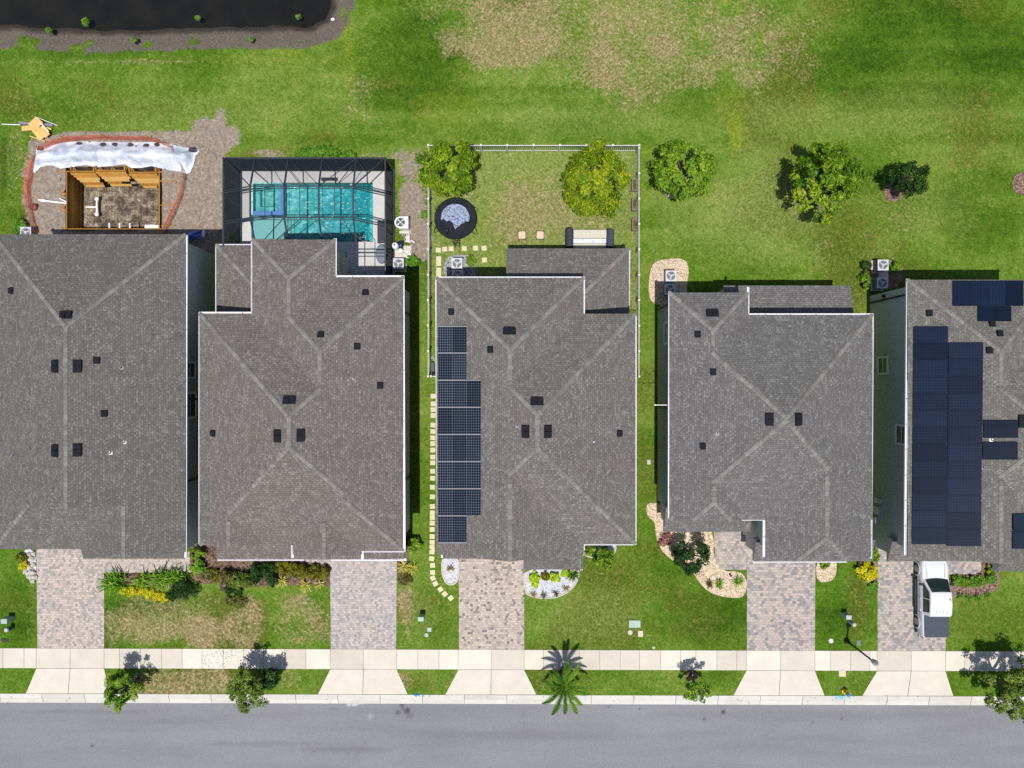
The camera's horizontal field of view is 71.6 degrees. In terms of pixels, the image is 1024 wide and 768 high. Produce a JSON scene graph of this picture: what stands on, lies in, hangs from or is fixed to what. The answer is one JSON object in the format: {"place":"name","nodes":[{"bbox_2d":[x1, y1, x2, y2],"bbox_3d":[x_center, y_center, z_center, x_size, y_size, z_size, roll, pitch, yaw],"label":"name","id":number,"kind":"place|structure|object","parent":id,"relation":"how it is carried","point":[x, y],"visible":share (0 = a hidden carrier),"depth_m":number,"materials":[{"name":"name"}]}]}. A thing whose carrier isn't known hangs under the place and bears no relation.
{"place":"outdoors","nodes":[
{"label":"outdoors","id":0,"kind":"place"},
{"bbox_2d":[36,549,190,647],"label":"driveway","id":1,"kind":"structure","parent":0,"point":[70,607],"depth_m":51.57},
{"bbox_2d":[0,0,330,31],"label":"pond water","id":2,"kind":"structure","parent":0,"point":[129,15],"depth_m":52.17,"materials":[{"name":"black liquid"}]},
{"bbox_2d":[303,559,396,648],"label":"driveway","id":3,"kind":"structure","parent":0,"point":[363,596],"depth_m":51.57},
{"bbox_2d":[459,559,523,649],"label":"driveway","id":4,"kind":"structure","parent":0,"point":[491,616],"depth_m":51.57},
{"bbox_2d":[0,0,1023,697],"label":"lawn","id":5,"kind":"structure","parent":0,"point":[228,44],"depth_m":51.60,"materials":[{"name":"plant"}]},
{"bbox_2d":[11,215,27,233],"bbox_3d":[-35.458,-11.464,51.308,1.354,0.712,1.409,0,90,0],"label":"weed patch","id":6,"kind":"object","parent":5,"relation":"on","point":[19,223],"visible":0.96,"depth_m":51.11,"materials":[{"name":"green plant"}]},
{"bbox_2d":[21,153,39,232],"bbox_3d":[-34.787,-13.729,51.225,0.919,1.150,5.574,-2,90,0],"label":"safety fence","id":7,"kind":"object","parent":5,"relation":"on","point":[27,193],"visible":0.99,"depth_m":51.23,"materials":[{"name":"orange"}]},
{"bbox_2d":[26,668,106,692],"bbox_3d":[-32.256,21.573,51.636,6.093,0.128,1.808,0,90,0],"label":"driveway apron","id":8,"kind":"object","parent":5,"relation":"on","point":[58,680],"visible":0.89,"depth_m":51.57,"materials":[{"name":"concrete"}]},
{"bbox_2d":[34,134,159,148],"bbox_3d":[-29.758,-17.563,51.225,8.760,1.150,0.890,-4,90,0],"label":"safety fence","id":9,"kind":"object","parent":5,"relation":"on","point":[117,138],"visible":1,"depth_m":51.24,"materials":[{"name":"orange"}]},
{"bbox_2d":[0,233,214,558],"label":"house","id":10,"kind":"structure","parent":5,"relation":"on","point":[99,396],"depth_m":45.09,"materials":[{"name":"grey"}]},
{"bbox_2d":[188,361,196,378],"bbox_3d":[-21.487,-0.944,47.400,0.140,1.600,1.200,0,90,0],"label":"window","id":11,"kind":"structure","parent":10,"relation":"in","point":[192,365],"depth_m":47.76,"materials":[{"name":"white glass"}]},
{"bbox_2d":[188,392,196,418],"bbox_3d":[-21.487,1.416,47.400,0.140,1.800,1.800,0,90,0],"label":"window","id":12,"kind":"structure","parent":10,"relation":"in","point":[192,404],"depth_m":47.76,"materials":[{"name":"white glass"}]},
{"bbox_2d":[66,167,162,227],"bbox_3d":[-28.884,-13.442,52.440,6.977,1.920,4.651,0,90,0],"label":"pool pit","id":13,"kind":"object","parent":5,"relation":"in","point":[119,204],"visible":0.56,"depth_m":53.30,"materials":[{"name":"soil"}]},
{"bbox_2d":[60,165,176,229],"bbox_3d":[-28.491,-13.542,52.290,8.507,1.980,4.665,0,90,0],"label":"pool formwork","id":14,"kind":"object","parent":13,"relation":"on","point":[72,193],"visible":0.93,"depth_m":51.73,"materials":[{"name":"brown wood"}]},
{"bbox_2d":[33,141,198,173],"bbox_3d":[-28.721,-16.424,51.081,12.043,0.838,2.360,0,90,0],"label":"plastic tarp","id":15,"kind":"object","parent":5,"relation":"on","point":[72,154],"visible":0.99,"depth_m":51.15,"materials":[{"name":"white plastic"}]},
{"bbox_2d":[103,669,145,713],"bbox_3d":[-27.012,21.329,49.945,2.646,3.526,2.795,0,90,0],"label":"tree","id":16,"kind":"object","parent":5,"relation":"on","point":[121,700],"visible":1,"depth_m":49.21,"materials":[{"name":"green plant"}]},
{"bbox_2d":[104,573,190,588],"bbox_3d":[-26.451,14.390,51.603,6.296,0.093,1.291,0,90,0],"label":"mulch bed","id":17,"kind":"object","parent":5,"relation":"on","point":[132,576],"visible":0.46,"depth_m":51.56,"materials":[{"name":"brown wood"}]},
{"bbox_2d":[95,568,130,597],"bbox_3d":[-28.525,14.217,51.117,2.725,0.906,2.284,0,90,0],"label":"clump plant","id":18,"kind":"object","parent":17,"relation":"on","point":[115,584],"visible":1,"depth_m":50.98,"materials":[{"name":"green plant"}]},
{"bbox_2d":[132,570,150,589],"bbox_3d":[-26.660,14.140,51.228,1.347,0.683,1.394,31,90,0],"label":"clump plant","id":19,"kind":"object","parent":17,"relation":"on","point":[138,581],"visible":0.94,"depth_m":51.14,"materials":[{"name":"green plant"}]},
{"bbox_2d":[142,565,171,590],"bbox_3d":[-25.226,13.867,51.118,2.174,0.903,2.036,31,90,0],"label":"clump plant","id":20,"kind":"object","parent":17,"relation":"on","point":[156,580],"visible":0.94,"depth_m":50.98,"materials":[{"name":"green plant"}]},
{"bbox_2d":[157,566,188,589],"bbox_3d":[-24.347,13.957,51.115,1.860,0.910,1.861,-34,90,0],"label":"clump plant","id":21,"kind":"object","parent":17,"relation":"on","point":[173,575],"visible":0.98,"depth_m":50.99,"materials":[{"name":"green plant"}]},
{"bbox_2d":[168,579,198,601],"bbox_3d":[-23.549,14.826,51.014,2.043,1.304,1.764,0,90,0],"label":"shrub","id":22,"kind":"object","parent":17,"relation":"on","point":[181,591],"visible":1,"depth_m":50.82,"materials":[{"name":"green plant"}]},
{"bbox_2d":[158,140,185,233],"bbox_3d":[-24.515,-14.116,51.225,1.854,1.150,6.707,0,90,0],"label":"safety fence","id":23,"kind":"object","parent":5,"relation":"on","point":[165,144],"visible":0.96,"depth_m":51.11,"materials":[{"name":"orange"}]},
{"bbox_2d":[190,542,218,583],"bbox_3d":[-22.285,12.954,51.603,2.244,0.094,3.116,0,90,0],"label":"mulch bed","id":24,"kind":"object","parent":5,"relation":"on","point":[209,559],"visible":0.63,"depth_m":51.56,"materials":[{"name":"brown wood"}]},
{"bbox_2d":[188,558,205,576],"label":"shrub","id":25,"kind":"object","parent":24,"relation":"on","point":[195,569],"visible":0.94,"depth_m":50.86,"materials":[{"name":"green plant"}]},
{"bbox_2d":[188,546,205,563],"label":"shrub","id":26,"kind":"object","parent":24,"relation":"on","point":[195,553],"visible":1,"depth_m":50.75,"materials":[{"name":"green plant"}]},
{"bbox_2d":[28,115,427,259],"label":"loose soil","id":27,"kind":"structure","parent":5,"relation":"on","point":[210,161],"depth_m":51.54,"materials":[{"name":"brown soil"}]},
{"bbox_2d":[226,666,269,713],"bbox_3d":[-18.372,21.153,49.834,2.586,3.748,3.450,-31,90,0],"label":"tree","id":28,"kind":"object","parent":5,"relation":"on","point":[240,685],"visible":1,"depth_m":48.60,"materials":[{"name":"green plant"}]},
{"bbox_2d":[253,667,280,690],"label":"tree","id":29,"kind":"object","parent":5,"relation":"on","point":[271,676],"visible":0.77,"depth_m":49.62,"materials":[{"name":"green plant"}]},
{"bbox_2d":[216,553,329,590],"bbox_3d":[-17.349,13.628,51.602,8.279,0.096,2.884,0,90,0],"label":"mulch bed","id":30,"kind":"object","parent":5,"relation":"on","point":[243,567],"visible":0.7,"depth_m":51.55,"materials":[{"name":"brown wood"}]},
{"bbox_2d":[217,569,236,587],"bbox_3d":[-20.517,13.910,51.063,1.241,1.199,1.303,24,90,0],"label":"shrub","id":31,"kind":"object","parent":30,"relation":"on","point":[224,575],"visible":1,"depth_m":50.84,"materials":[{"name":"green plant"}]},
{"bbox_2d":[227,571,243,589],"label":"shrub","id":32,"kind":"object","parent":30,"relation":"on","point":[236,580],"visible":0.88,"depth_m":50.83,"materials":[{"name":"green plant"}]},
{"bbox_2d":[240,573,256,590],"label":"shrub","id":33,"kind":"object","parent":30,"relation":"on","point":[245,580],"visible":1,"depth_m":50.72,"materials":[{"name":"green plant"}]},
{"bbox_2d":[247,563,262,581],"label":"shrub","id":34,"kind":"object","parent":30,"relation":"on","point":[254,572],"visible":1,"depth_m":50.84,"materials":[{"name":"green plant"}]},
{"bbox_2d":[260,561,274,577],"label":"shrub","id":35,"kind":"object","parent":30,"relation":"on","point":[266,566],"visible":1,"depth_m":50.76,"materials":[{"name":"green plant"}]},
{"bbox_2d":[265,573,278,587],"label":"shrub","id":36,"kind":"object","parent":30,"relation":"on","point":[272,582],"visible":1,"depth_m":50.77,"materials":[{"name":"green plant"}]},
{"bbox_2d":[274,561,288,574],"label":"shrub","id":37,"kind":"object","parent":30,"relation":"on","point":[281,566],"visible":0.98,"depth_m":50.91,"materials":[{"name":"green plant"}]},
{"bbox_2d":[285,561,300,577],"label":"shrub","id":38,"kind":"object","parent":30,"relation":"on","point":[291,566],"visible":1,"depth_m":50.95,"materials":[{"name":"yellow plant"}]},
{"bbox_2d":[296,564,309,579],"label":"shrub","id":39,"kind":"object","parent":30,"relation":"on","point":[302,572],"visible":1,"depth_m":50.88,"materials":[{"name":"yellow plant"}]},
{"bbox_2d":[315,564,330,580],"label":"shrub","id":40,"kind":"object","parent":30,"relation":"on","point":[324,572],"visible":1,"depth_m":50.94,"materials":[{"name":"yellow plant"}]},
{"bbox_2d":[198,238,410,560],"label":"house","id":41,"kind":"structure","parent":5,"relation":"on","point":[304,398],"depth_m":45.26,"materials":[{"name":"grey"}]},
{"bbox_2d":[240,169,393,274],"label":"pool deck","id":42,"kind":"structure","parent":5,"relation":"on","point":[373,266],"depth_m":51.56,"materials":[{"name":"concrete"}]},
{"bbox_2d":[222,157,392,274],"bbox_3d":[-14.215,-11.091,49.602,11.176,3.937,8.875,0,90,0],"label":"pool cage","id":43,"kind":"object","parent":42,"relation":"on","point":[233,168],"visible":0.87,"depth_m":49.13,"materials":[{"name":"brown metal"}]},
{"bbox_2d":[251,182,372,241],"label":"swimming pool","id":44,"kind":"structure","parent":42,"relation":"in","point":[337,229],"depth_m":52.34,"materials":[{"name":"liquid"}]},
{"bbox_2d":[377,221,383,243],"bbox_3d":[-9.395,-10.884,51.190,0.480,0.740,1.600,0,90,0],"label":"bar table","id":45,"kind":"object","parent":42,"relation":"on","point":[380,234],"visible":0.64,"depth_m":50.82,"materials":[{"name":"grey wicker"}]},
{"bbox_2d":[314,144,333,156],"bbox_3d":[-13.529,-16.860,51.344,1.654,0.646,1.016,0,90,0],"label":"weed patch","id":46,"kind":"object","parent":5,"relation":"on","point":[326,149],"visible":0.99,"depth_m":51.21,"materials":[{"name":"green plant"}]},
{"bbox_2d":[318,669,406,693],"bbox_3d":[-10.837,21.636,51.636,6.512,0.128,1.802,0,90,0],"label":"driveway apron","id":47,"kind":"object","parent":5,"relation":"on","point":[355,681],"visible":1,"depth_m":51.57,"materials":[{"name":"concrete"}]},
{"bbox_2d":[393,258,406,271],"bbox_3d":[-8.120,-8.600,51.150,0.920,0.900,0.920,0,90,0],"label":"air conditioner","id":48,"kind":"object","parent":5,"relation":"on","point":[399,264],"visible":1,"depth_m":50.75,"materials":[{"name":"paint"}]},
{"bbox_2d":[394,216,410,233],"bbox_3d":[-7.869,-11.459,51.170,1.086,0.860,1.080,0,90,0],"label":"pool heater","id":49,"kind":"object","parent":5,"relation":"on","point":[402,222],"visible":1,"depth_m":50.78,"materials":[{"name":"white metal"}]},
{"bbox_2d":[394,246,411,257],"bbox_3d":[-7.907,-9.581,51.530,1.240,0.080,0.900,0,90,0],"label":"equipment pad","id":50,"kind":"object","parent":5,"relation":"on","point":[397,254],"visible":0.57,"depth_m":51.49,"materials":[{"name":"concrete"}]},
{"bbox_2d":[397,550,408,585],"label":"mulch bed","id":51,"kind":"object","parent":5,"relation":"on","point":[407,561],"visible":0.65,"depth_m":51.55,"materials":[{"name":"brown soil"}]},
{"bbox_2d":[397,571,412,585],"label":"shrub","id":52,"kind":"object","parent":51,"relation":"on","point":[404,579],"visible":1,"depth_m":51.24,"materials":[{"name":"green plant"}]},
{"bbox_2d":[405,254,420,267],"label":"shrub","id":53,"kind":"object","parent":5,"relation":"on","point":[412,262],"visible":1,"depth_m":51.17,"materials":[{"name":"green plant"}]},
{"bbox_2d":[406,537,423,554],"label":"shrub","id":54,"kind":"object","parent":5,"relation":"on","point":[412,543],"visible":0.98,"depth_m":50.86,"materials":[{"name":"green plant"}]},
{"bbox_2d":[427,147,430,376],"bbox_3d":[-5.939,-8.628,50.960,0.140,1.480,16.308,0,90,0],"label":"picket fence","id":55,"kind":"object","parent":5,"relation":"on","point":[429,277],"visible":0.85,"depth_m":50.32,"materials":[{"name":"white plastic"}]},
{"bbox_2d":[414,139,477,197],"bbox_3d":[-4.455,-14.736,48.997,4.328,5.420,3.896,0,90,0],"label":"tree","id":56,"kind":"object","parent":5,"relation":"on","point":[455,174],"visible":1,"depth_m":47.40,"materials":[{"name":"green plant"}]},
{"bbox_2d":[443,559,457,583],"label":"gravel bed","id":57,"kind":"object","parent":5,"relation":"on","point":[450,577],"visible":0.8,"depth_m":51.57,"materials":[{"name":"white gravel"}]},
{"bbox_2d":[434,197,477,246],"bbox_3d":[-4.060,-11.789,50.794,3.223,1.628,3.733,0,90,0],"label":"trampoline","id":58,"kind":"object","parent":5,"relation":"on","point":[454,218],"visible":0.98,"depth_m":50.79,"materials":[{"name":"black fabric"}]},
{"bbox_2d":[443,255,475,276],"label":"gravel bed","id":59,"kind":"object","parent":5,"relation":"on","point":[470,272],"visible":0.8,"depth_m":51.56,"materials":[{"name":"white gravel"}]},
{"bbox_2d":[451,258,463,271],"bbox_3d":[-3.934,-8.623,51.150,0.920,0.900,0.920,0,90,0],"label":"air conditioner","id":60,"kind":"object","parent":59,"relation":"on","point":[457,263],"visible":1,"depth_m":50.75,"materials":[{"name":"metal"}]},
{"bbox_2d":[445,670,535,694],"bbox_3d":[-1.535,21.664,51.636,6.605,0.128,1.799,0,90,0],"label":"driveway apron","id":61,"kind":"object","parent":5,"relation":"on","point":[490,682],"visible":1,"depth_m":51.57,"materials":[{"name":"concrete"}]},
{"bbox_2d":[427,144,639,151],"bbox_3d":[1.530,-16.912,50.960,15.080,1.480,0.140,0,90,0],"label":"picket fence","id":62,"kind":"object","parent":5,"relation":"on","point":[533,145],"visible":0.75,"depth_m":50.74,"materials":[{"name":"white plastic"}]},
{"bbox_2d":[435,247,636,569],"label":"house","id":63,"kind":"structure","parent":5,"relation":"on","point":[536,384],"depth_m":45.13,"materials":[{"name":"grey"}]},
{"bbox_2d":[525,570,578,596],"bbox_3d":[2.890,14.424,51.609,3.965,0.083,2.267,0,90,0],"label":"gravel bed","id":64,"kind":"object","parent":5,"relation":"on","point":[548,587],"visible":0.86,"depth_m":51.57,"materials":[{"name":"white gravel"}]},
{"bbox_2d":[524,570,579,598],"bbox_3d":[2.877,14.424,51.567,4.060,0.104,2.387,0,90,0],"label":"bed edging","id":65,"kind":"object","parent":5,"relation":"on","point":[571,588],"visible":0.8,"depth_m":51.52,"materials":[{"name":"concrete"}]},
{"bbox_2d":[540,657,589,714],"bbox_3d":[3.705,21.061,50.231,3.509,2.946,4.050,0,90,0],"label":"palm tree","id":66,"kind":"object","parent":5,"relation":"on","point":[563,679],"visible":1,"depth_m":49.07,"materials":[{"name":"green plant"}]},
{"bbox_2d":[565,228,613,247],"bbox_3d":[5.564,-10.495,51.117,3.480,0.965,1.340,0,90,0],"label":"patio swing","id":67,"kind":"object","parent":5,"relation":"on","point":[589,238],"visible":0.87,"depth_m":50.92,"materials":[{"name":"grey fabric"}]},
{"bbox_2d":[561,139,630,219],"bbox_3d":[5.654,-13.872,48.927,4.687,5.560,5.335,0,90,0],"label":"tree","id":68,"kind":"object","parent":5,"relation":"on","point":[606,202],"visible":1,"depth_m":47.41,"materials":[{"name":"green plant"}]},
{"bbox_2d":[584,545,614,555],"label":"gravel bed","id":69,"kind":"object","parent":5,"relation":"on","point":[610,547],"visible":0.32,"depth_m":51.57,"materials":[{"name":"white gravel"}]},
{"bbox_2d":[592,545,615,569],"bbox_3d":[6.595,12.451,50.741,1.586,1.840,1.648,29,90,0],"label":"shrub","id":70,"kind":"object","parent":69,"relation":"on","point":[604,562],"visible":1,"depth_m":50.33,"materials":[{"name":"green plant"}]},
{"bbox_2d":[635,147,639,376],"bbox_3d":[9.000,-8.628,50.960,0.140,1.480,16.308,0,90,0],"label":"picket fence","id":71,"kind":"object","parent":5,"relation":"on","point":[636,253],"visible":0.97,"depth_m":50.37,"materials":[{"name":"white plastic"}]},
{"bbox_2d":[649,258,688,305],"bbox_3d":[11.377,-7.385,51.605,2.904,0.089,3.462,0,90,0],"label":"gravel bed","id":72,"kind":"object","parent":5,"relation":"on","point":[680,266],"visible":0.78,"depth_m":51.56,"materials":[{"name":"beige gravel"}]},
{"bbox_2d":[661,284,674,296],"bbox_3d":[11.299,-6.770,51.150,0.920,0.900,0.920,0,90,0],"label":"air conditioner","id":73,"kind":"object","parent":72,"relation":"on","point":[665,288],"visible":0.88,"depth_m":50.75,"materials":[{"name":"paint"}]},
{"bbox_2d":[662,270,675,283],"bbox_3d":[11.368,-7.731,51.150,0.920,0.900,0.920,0,90,0],"label":"air conditioner","id":74,"kind":"object","parent":72,"relation":"on","point":[668,276],"visible":1,"depth_m":50.75,"materials":[{"name":"paint"}]},
{"bbox_2d":[651,137,716,201],"bbox_3d":[11.842,-14.671,49.508,4.598,4.400,4.177,31,90,0],"label":"tree","id":75,"kind":"object","parent":5,"relation":"on","point":[683,189],"visible":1,"depth_m":48.42,"materials":[{"name":"green plant"}]},
{"bbox_2d":[686,670,696,681],"bbox_3d":[13.023,21.209,51.596,0.797,0.109,0.796,0,90,0],"label":"mulch ring","id":76,"kind":"object","parent":5,"relation":"on","point":[692,673],"visible":0.9,"depth_m":51.54,"materials":[{"name":"brown wood"}]},
{"bbox_2d":[683,674,712,702],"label":"tree","id":77,"kind":"object","parent":76,"relation":"on","point":[694,686],"visible":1,"depth_m":49.08,"materials":[{"name":"green plant"}]},
{"bbox_2d":[646,503,746,597],"bbox_3d":[13.412,11.956,51.607,9.601,0.085,3.618,41,90,0],"label":"gravel bed","id":78,"kind":"object","parent":5,"relation":"on","point":[713,571],"visible":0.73,"depth_m":51.56,"materials":[{"name":"beige gravel"}]},
{"bbox_2d":[657,532,673,546],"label":"shrub","id":79,"kind":"object","parent":78,"relation":"on","point":[665,539],"visible":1,"depth_m":51.19,"materials":[{"name":"pink plant"}]},
{"bbox_2d":[670,538,710,575],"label":"tree","id":80,"kind":"object","parent":78,"relation":"on","point":[690,567],"visible":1,"depth_m":49.36,"materials":[{"name":"green plant"}]},
{"bbox_2d":[715,532,751,569],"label":"entry walk","id":81,"kind":"structure","parent":5,"relation":"on","point":[733,551],"depth_m":51.58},
{"bbox_2d":[654,285,875,562],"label":"house","id":82,"kind":"structure","parent":5,"relation":"on","point":[764,406],"depth_m":45.30,"materials":[{"name":"grey stone"}]},
{"bbox_2d":[734,671,823,694],"bbox_3d":[19.395,21.726,51.636,6.605,0.128,1.792,0,90,0],"label":"driveway apron","id":83,"kind":"object","parent":5,"relation":"on","point":[789,682],"visible":1,"depth_m":51.57,"materials":[{"name":"concrete"}]},
{"bbox_2d":[816,563,836,581],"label":"gravel bed","id":84,"kind":"object","parent":5,"relation":"on","point":[828,574],"visible":0.71,"depth_m":51.56,"materials":[{"name":"beige gravel"}]},
{"bbox_2d":[790,140,872,224],"bbox_3d":[21.249,-13.934,48.929,5.602,5.556,4.828,-44,90,0],"label":"tree","id":85,"kind":"object","parent":5,"relation":"on","point":[834,163],"visible":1,"depth_m":47.44,"materials":[{"name":"green plant"}]},
{"bbox_2d":[858,561,876,583],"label":"mulch bed","id":86,"kind":"object","parent":5,"relation":"on","point":[872,564],"visible":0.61,"depth_m":51.55,"materials":[{"name":"brown wood"}]},
{"bbox_2d":[854,561,878,582],"bbox_3d":[25.607,13.505,51.143,1.510,1.044,1.531,-41,90,0],"label":"shrub","id":87,"kind":"object","parent":86,"relation":"on","point":[868,574],"visible":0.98,"depth_m":50.95,"materials":[{"name":"yellow plant"}]},
{"bbox_2d":[860,260,903,289],"bbox_3d":[26.875,-7.913,51.600,3.110,0.100,2.221,0,90,0],"label":"mulch bed","id":88,"kind":"object","parent":5,"relation":"on","point":[895,278],"visible":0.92,"depth_m":51.55,"materials":[{"name":"brown wood"}]},
{"bbox_2d":[857,270,870,289],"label":"shrub","id":89,"kind":"object","parent":88,"relation":"on","point":[864,276],"visible":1,"depth_m":51.00,"materials":[{"name":"green plant"}]},
{"bbox_2d":[870,277,887,290],"bbox_3d":[26.487,-7.228,51.150,0.920,0.900,0.920,0,90,0],"label":"air conditioner","id":90,"kind":"object","parent":88,"relation":"on","point":[879,284],"visible":1,"depth_m":50.75,"materials":[{"name":"paint"}]},
{"bbox_2d":[871,260,888,272],"bbox_3d":[26.532,-8.509,51.150,0.920,0.900,0.920,0,90,0],"label":"air conditioner","id":91,"kind":"object","parent":88,"relation":"on","point":[880,266],"visible":1,"depth_m":50.75,"materials":[{"name":"paint"}]},
{"bbox_2d":[884,182,903,201],"bbox_3d":[27.721,-13.954,51.597,1.417,0.106,1.416,0,90,0],"label":"mulch ring","id":92,"kind":"object","parent":5,"relation":"on","point":[891,194],"visible":0.7,"depth_m":51.54,"materials":[{"name":"pink wood"}]},
{"bbox_2d":[884,160,930,198],"bbox_3d":[27.718,-14.315,50.099,3.255,3.220,2.721,0,90,0],"label":"tree","id":93,"kind":"object","parent":5,"relation":"on","point":[919,186],"visible":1,"depth_m":49.21,"materials":[{"name":"green plant"}]},
{"bbox_2d":[862,671,952,695],"bbox_3d":[28.744,21.754,51.636,6.605,0.128,1.789,0,90,0],"label":"driveway apron","id":94,"kind":"object","parent":5,"relation":"on","point":[897,683],"visible":1,"depth_m":51.57,"materials":[{"name":"concrete"}]},
{"bbox_2d":[869,278,1023,570],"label":"house","id":95,"kind":"structure","parent":5,"relation":"on","point":[948,420],"depth_m":45.22,"materials":[{"name":"grey"}]},
{"bbox_2d":[877,356,888,374],"bbox_3d":[25.965,-1.297,49.700,0.140,1.400,1.300,0,90,0],"label":"window","id":96,"kind":"structure","parent":95,"relation":"in","point":[882,361],"depth_m":49.64,"materials":[{"name":"white glass"}]},
{"bbox_2d":[895,424,903,445],"bbox_3d":[25.965,3.390,47.300,0.140,1.500,1.400,0,90,0],"label":"window","id":97,"kind":"structure","parent":95,"relation":"in","point":[899,428],"depth_m":47.58,"materials":[{"name":"glass"}]},
{"bbox_2d":[947,561,980,573],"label":"entry walk","id":98,"kind":"structure","parent":5,"relation":"on","point":[964,567],"depth_m":51.58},
{"bbox_2d":[949,562,999,596],"bbox_3d":[33.640,14.493,51.601,4.094,0.098,2.259,-25,90,0],"label":"mulch bed","id":99,"kind":"object","parent":5,"relation":"on","point":[956,590],"visible":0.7,"depth_m":51.55,"materials":[{"name":"gravel"}]},
{"bbox_2d":[983,654,1023,722],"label":"tree","id":100,"kind":"object","parent":5,"relation":"on","point":[1011,683],"visible":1,"depth_m":48.27,"materials":[{"name":"green plant"}]},
{"bbox_2d":[1012,172,1023,194],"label":"mulch ring","id":101,"kind":"object","parent":5,"relation":"on","point":[1018,183],"visible":1,"depth_m":51.55,"materials":[{"name":"pink wood"}]},
{"bbox_2d":[0,702,1023,767],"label":"road","id":102,"kind":"structure","parent":0,"point":[179,735],"depth_m":51.70,"materials":[{"name":"grey asphalt"}]},
{"bbox_2d":[0,648,1023,670],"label":"sidewalk","id":103,"kind":"structure","parent":0,"point":[521,659],"depth_m":51.57,"materials":[{"name":"concrete"}]},
{"bbox_2d":[747,558,814,650],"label":"driveway","id":104,"kind":"structure","parent":0,"point":[780,606],"depth_m":51.57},
{"bbox_2d":[877,548,946,650],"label":"driveway","id":105,"kind":"structure","parent":0,"point":[897,630],"depth_m":51.57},
{"bbox_2d":[913,561,953,637],"bbox_3d":[30.120,15.270,50.602,2.400,1.996,5.760,0,90,0],"label":"pickup truck","id":106,"kind":"object","parent":105,"relation":"on","point":[934,607],"visible":0.91,"depth_m":50.35,"materials":[{"name":"white paint"}]},
{"label":"ground","id":107,"kind":"structure","parent":0,"visible":0},
{"bbox_2d":[0,694,1023,704],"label":"kerb","id":108,"kind":"structure","parent":107,"relation":"on","point":[516,699],"depth_m":51.59,"materials":[{"name":"concrete"}]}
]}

